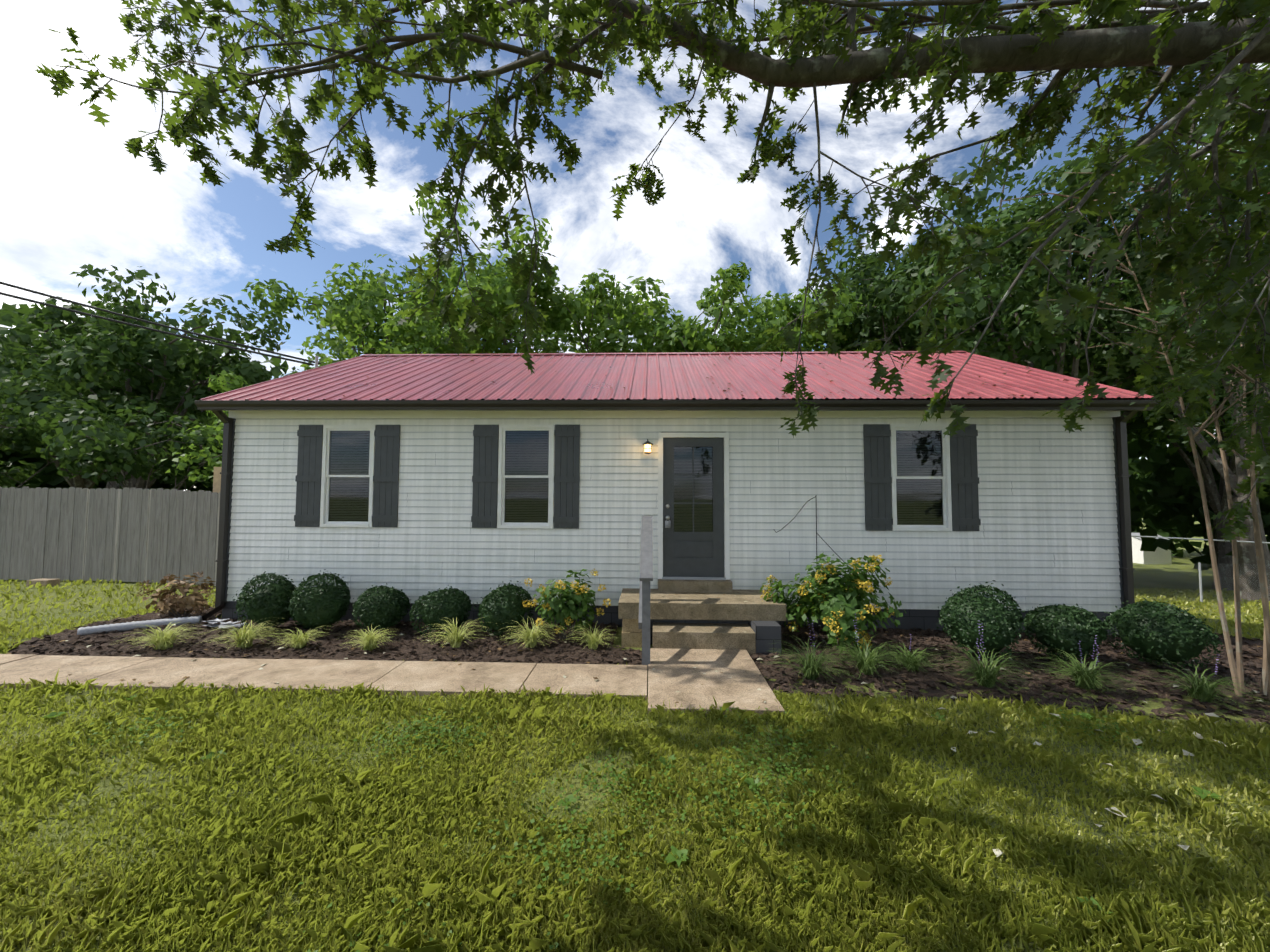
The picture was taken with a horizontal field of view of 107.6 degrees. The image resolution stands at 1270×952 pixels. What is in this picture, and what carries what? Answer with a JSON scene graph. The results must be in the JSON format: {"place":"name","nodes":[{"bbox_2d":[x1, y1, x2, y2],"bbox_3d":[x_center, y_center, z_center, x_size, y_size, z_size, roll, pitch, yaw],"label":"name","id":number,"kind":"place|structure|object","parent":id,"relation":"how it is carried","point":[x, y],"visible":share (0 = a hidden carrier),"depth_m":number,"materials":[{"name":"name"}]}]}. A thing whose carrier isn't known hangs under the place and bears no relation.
{"place":"outdoors","nodes":[
{"label":"outdoors","id":0,"kind":"place"},
{"bbox_2d":[0,515,1269,951],"bbox_3d":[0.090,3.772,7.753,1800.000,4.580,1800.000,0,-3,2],"label":"ground","id":1,"kind":"structure","parent":0,"point":[1190,577],"depth_m":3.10,"materials":[{"name":"green plant"}]},
{"bbox_2d":[26,579,59,586],"bbox_3d":[-11.275,2.058,8.862,0.400,0.170,0.200,0,-3,2],"label":"stepping stone","id":2,"kind":"object","parent":1,"relation":"on","point":[52,582],"depth_m":8.77,"materials":[{"name":"stone"}]},
{"bbox_2d":[0,344,91,488],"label":"tree","id":3,"kind":"object","parent":1,"relation":"on","point":[14,439],"depth_m":12.86,"materials":[{"name":"green plant"}]},
{"bbox_2d":[0,298,211,488],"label":"tree","id":4,"kind":"object","parent":1,"relation":"on","point":[103,303],"depth_m":26.74,"materials":[{"name":"green plant"}]},
{"bbox_2d":[0,296,213,489],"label":"tree","id":5,"kind":"object","parent":1,"relation":"on","point":[67,332],"depth_m":16.78,"materials":[{"name":"green plant"}]},
{"bbox_2d":[0,486,219,585],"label":"privacy fence","id":6,"kind":"object","parent":1,"relation":"on","point":[126,534],"visible":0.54,"depth_m":9.21,"materials":[{"name":"grey wood"}]},
{"bbox_2d":[13,394,222,489],"bbox_3d":[-13.535,0.086,12.831,4.972,4.832,6.300,0,-3,2],"label":"bush","id":7,"kind":"object","parent":1,"relation":"on","point":[114,444],"depth_m":11.60,"materials":[{"name":"green plant"}]},
{"bbox_2d":[0,264,290,489],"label":"tree","id":8,"kind":"object","parent":1,"relation":"on","point":[93,358],"depth_m":14.87,"materials":[{"name":"green plant"}]},
{"bbox_2d":[136,571,214,617],"bbox_3d":[-6.774,1.820,6.980,1.119,0.734,0.825,0,-3,2],"label":"dried hydrangea","id":9,"kind":"object","parent":1,"relation":"on","point":[194,598],"depth_m":6.87,"materials":[{"name":"brown plant"}]},
{"bbox_2d":[160,370,249,481],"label":"small tree","id":10,"kind":"object","parent":1,"relation":"on","point":[226,387],"depth_m":11.94,"materials":[{"name":"green plant"}]},
{"bbox_2d":[213,467,221,492],"bbox_3d":[-8.510,1.200,9.493,0.160,2.770,0.160,0,-3,2],"label":"tall post","id":11,"kind":"object","parent":1,"relation":"on","point":[217,481],"visible":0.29,"depth_m":9.47,"materials":[{"name":"brown wood"}]},
{"bbox_2d":[212,366,311,429],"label":"tree","id":12,"kind":"object","parent":1,"relation":"on","point":[293,369],"depth_m":19.50,"materials":[{"name":"green plant"}]},
{"bbox_2d":[241,252,500,367],"bbox_3d":[-12.944,-4.553,25.560,10.915,15.044,10.547,0,-3,2],"label":"tree","id":13,"kind":"object","parent":1,"relation":"on","point":[362,294],"depth_m":22.95,"materials":[{"name":"green plant"}]},
{"bbox_2d":[0,648,784,715],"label":"walkway","id":14,"kind":"structure","parent":1,"relation":"on","point":[671,674],"depth_m":4.65,"materials":[{"name":"concrete"}]},
{"bbox_2d":[638,516,652,669],"bbox_3d":[0.131,1.415,5.516,0.156,1.834,1.188,0,-3,2],"label":"post","id":15,"kind":"object","parent":14,"relation":"on","point":[646,565],"visible":0.92,"depth_m":5.04,"materials":[{"name":"grey metal"}]},
{"bbox_2d":[300,271,506,370],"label":"tree","id":16,"kind":"object","parent":1,"relation":"on","point":[426,335],"depth_m":18.70,"materials":[{"name":"green plant"}]},
{"bbox_2d":[409,188,593,353],"bbox_3d":[-6.546,-5.038,24.634,7.796,16.229,10.961,-2,-4,40],"label":"tree","id":17,"kind":"object","parent":1,"relation":"on","point":[494,339],"depth_m":22.68,"materials":[{"name":"green plant"}]},
{"bbox_2d":[522,569,610,639],"bbox_3d":[-0.895,1.709,6.072,1.113,0.943,0.752,1,-3,-22],"label":"yellow shrub","id":18,"kind":"object","parent":1,"relation":"on","point":[566,603],"depth_m":5.93,"materials":[{"name":"plant"}]},
{"bbox_2d":[516,269,683,352],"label":"tree","id":19,"kind":"object","parent":1,"relation":"on","point":[622,320],"depth_m":24.38,"materials":[{"name":"green plant"}]},
{"bbox_2d":[69,682,1180,951],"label":"lawn clover","id":20,"kind":"object","parent":1,"relation":"on","point":[615,778],"visible":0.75,"depth_m":2.93,"materials":[{"name":"green plant"}]},
{"bbox_2d":[41,694,1221,921],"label":"lawn weeds","id":21,"kind":"object","parent":1,"relation":"on","point":[681,854],"visible":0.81,"depth_m":2.84,"materials":[{"name":"green plant"}]},
{"bbox_2d":[0,298,1269,570],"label":"tree","id":22,"kind":"object","parent":1,"relation":"on","point":[1164,496],"visible":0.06,"depth_m":30.50,"materials":[{"name":"green plant"}]},
{"bbox_2d":[7,606,1269,725],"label":"mulch beds","id":23,"kind":"object","parent":1,"relation":"on","point":[620,657],"visible":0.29,"depth_m":5.43,"materials":[{"name":"brown soil"}]},
{"bbox_2d":[77,616,201,635],"bbox_3d":[-6.783,2.062,6.415,1.204,0.127,0.168,2,-3,-33],"label":"drain pipe","id":24,"kind":"object","parent":23,"relation":"on","point":[88,630],"visible":0.75,"depth_m":6.36,"materials":[{"name":"white plastic"}]},
{"bbox_2d":[201,618,245,631],"bbox_3d":[-5.600,2.040,6.401,0.922,0.100,0.260,-1,-3,23],"label":"fabric scrap","id":25,"kind":"object","parent":23,"relation":"on","point":[224,624],"visible":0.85,"depth_m":6.42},
{"bbox_2d":[6,606,1269,726],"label":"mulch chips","id":26,"kind":"object","parent":23,"relation":"on","point":[1131,692],"visible":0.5,"depth_m":5.38,"materials":[{"name":"brown wood"}]},
{"bbox_2d":[233,569,1223,672],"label":"boxwood shrubs","id":27,"kind":"object","parent":23,"relation":"on","point":[1099,627],"visible":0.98,"depth_m":5.53,"materials":[{"name":"green plant"}]},
{"bbox_2d":[774,496,847,632],"bbox_3d":[2.395,1.312,6.142,1.108,2.120,0.011,0,-3,2],"label":"shepherd hook","id":28,"kind":"object","parent":23,"relation":"on","point":[816,538],"visible":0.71,"depth_m":6.17,"materials":[{"name":"black metal"}]},
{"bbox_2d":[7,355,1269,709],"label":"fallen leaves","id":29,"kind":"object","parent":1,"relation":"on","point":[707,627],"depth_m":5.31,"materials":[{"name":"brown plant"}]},
{"bbox_2d":[32,0,1269,542],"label":"oak","id":30,"kind":"object","parent":1,"relation":"on","point":[576,16],"depth_m":3.65,"materials":[{"name":"green plant"}]},
{"bbox_2d":[195,398,1160,635],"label":"house","id":31,"kind":"structure","parent":1,"relation":"on","point":[1054,510],"depth_m":6.76,"materials":[{"name":"white"}]},
{"bbox_2d":[0,282,320,367],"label":"power lines","id":32,"kind":"object","parent":31,"relation":"attached to","point":[316,362],"visible":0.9,"depth_m":7.93,"materials":[{"name":"metal"},{"name":"rubber"}]},
{"bbox_2d":[294,424,980,579],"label":"windows and door","id":33,"kind":"structure","parent":31,"relation":"attached to","point":[925,477],"depth_m":6.83,"materials":[{"name":"grey glass"}]},
{"bbox_2d":[665,504,670,527],"bbox_3d":[0.476,0.582,6.758,0.080,0.339,0.079,0,-3,2],"label":"door handle","id":34,"kind":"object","parent":33,"relation":"attached to","point":[667,524],"depth_m":6.72,"materials":[{"name":"silver metal"}]},
{"bbox_2d":[642,439,652,453],"bbox_3d":[0.184,-0.425,6.742,0.158,0.217,0.189,0,-3,2],"label":"porch lantern","id":35,"kind":"object","parent":31,"relation":"attached to","point":[647,444],"visible":1,"depth_m":6.69,"materials":[{"name":"white glass"}]},
{"bbox_2d":[199,351,1153,399],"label":"roof","id":36,"kind":"structure","parent":31,"relation":"on","point":[637,376],"depth_m":7.75,"materials":[{"name":"red metal"}]},
{"bbox_2d":[115,614,1269,705],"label":"liriope","id":37,"kind":"object","parent":1,"relation":"on","point":[1203,689],"depth_m":4.85,"materials":[{"name":"green plant"}]},
{"bbox_2d":[618,579,785,654],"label":"front steps","id":38,"kind":"structure","parent":1,"relation":"on","point":[694,615],"depth_m":5.79,"materials":[{"name":"concrete"}]},
{"bbox_2d":[631,261,863,352],"bbox_3d":[4.984,-3.245,25.488,10.546,13.823,12.760,0,-3,2],"label":"tree","id":39,"kind":"object","parent":1,"relation":"on","point":[700,338],"depth_m":21.89,"materials":[{"name":"green plant"}]},
{"bbox_2d":[758,288,899,351],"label":"tree","id":40,"kind":"object","parent":1,"relation":"on","point":[809,340],"depth_m":25.84,"materials":[{"name":"green plant"}]},
{"bbox_2d":[760,552,905,654],"bbox_3d":[2.381,1.560,5.885,1.546,1.257,1.795,0,-3,2],"label":"yellow shrub","id":41,"kind":"object","parent":1,"relation":"on","point":[849,603],"depth_m":5.52,"materials":[{"name":"plant"}]},
{"bbox_2d":[796,228,969,351],"bbox_3d":[13.174,-3.320,25.256,13.802,18.862,13.516,0,-3,2],"label":"tree","id":42,"kind":"object","parent":1,"relation":"on","point":[901,285],"depth_m":23.28,"materials":[{"name":"green plant"}]},
{"bbox_2d":[884,219,996,340],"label":"tree","id":43,"kind":"object","parent":1,"relation":"on","point":[914,261],"depth_m":28.51,"materials":[{"name":"green plant"}]},
{"bbox_2d":[857,218,1057,352],"bbox_3d":[18.608,-3.305,29.472,12.584,20.808,15.671,0,-3,2],"label":"tree","id":44,"kind":"object","parent":1,"relation":"on","point":[942,232],"depth_m":24.58,"materials":[{"name":"green plant"}]},
{"bbox_2d":[822,227,1119,372],"bbox_3d":[13.951,-2.295,21.261,9.805,15.402,10.417,0,-3,2],"label":"tree","id":45,"kind":"object","parent":1,"relation":"on","point":[995,349],"depth_m":18.57,"materials":[{"name":"green plant"}]},
{"bbox_2d":[764,701,1269,856],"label":"fallen leaves","id":46,"kind":"object","parent":1,"relation":"on","point":[1138,741],"depth_m":3.32,"materials":[{"name":"brown plant"}]},
{"bbox_2d":[886,110,1256,412],"bbox_3d":[16.443,-4.703,19.445,13.778,19.389,10.727,0,-3,2],"label":"tree","id":47,"kind":"object","parent":1,"relation":"on","point":[1016,210],"depth_m":17.04,"materials":[{"name":"green plant"}]},
{"bbox_2d":[897,143,1269,388],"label":"tree","id":48,"kind":"object","parent":1,"relation":"on","point":[1079,241],"depth_m":18.51,"materials":[{"name":"green plant"}]},
{"bbox_2d":[958,91,1269,700],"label":"crepe myrtle","id":49,"kind":"object","parent":1,"relation":"on","point":[1239,673],"depth_m":4.68,"materials":[{"name":"green plant"}]},
{"bbox_2d":[1009,254,1231,455],"bbox_3d":[26.188,-2.602,28.203,18.341,18.754,17.444,0,-3,2],"label":"tree","id":50,"kind":"object","parent":1,"relation":"on","point":[1157,434],"depth_m":25.76,"materials":[{"name":"green plant"}]},
{"bbox_2d":[976,197,1269,423],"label":"tree","id":51,"kind":"object","parent":1,"relation":"on","point":[1125,385],"depth_m":21.28,"materials":[{"name":"green plant"}]},
{"bbox_2d":[1131,533,1171,563],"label":"shed","id":52,"kind":"structure","parent":1,"relation":"on","point":[1159,555],"depth_m":41.64,"materials":[{"name":"white"}]},
{"bbox_2d":[1036,63,1269,601],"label":"tree","id":53,"kind":"object","parent":1,"relation":"on","point":[1168,310],"depth_m":15.70,"materials":[{"name":"green plant"}]},
{"bbox_2d":[1122,389,1246,433],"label":"tree","id":54,"kind":"object","parent":1,"relation":"on","point":[1166,423],"depth_m":25.92,"materials":[{"name":"green plant"}]},
{"bbox_2d":[1121,380,1269,589],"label":"tree","id":55,"kind":"object","parent":1,"relation":"on","point":[1217,501],"depth_m":26.50,"materials":[{"name":"brown plant"}]},
{"bbox_2d":[1132,535,1269,602],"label":"chainlink fence","id":56,"kind":"object","parent":1,"relation":"on","point":[1200,582],"visible":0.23,"depth_m":14.42,"materials":[{"name":"grey metal"}]},
{"bbox_2d":[1176,252,1269,442],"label":"tree","id":57,"kind":"object","parent":1,"relation":"on","point":[1226,403],"depth_m":26.45,"materials":[{"name":"green plant"}]},
{"bbox_2d":[0,0,1269,490],"label":"sky","id":58,"kind":"structure","parent":0,"point":[72,194],"materials":[{"name":"blue"}]}
]}

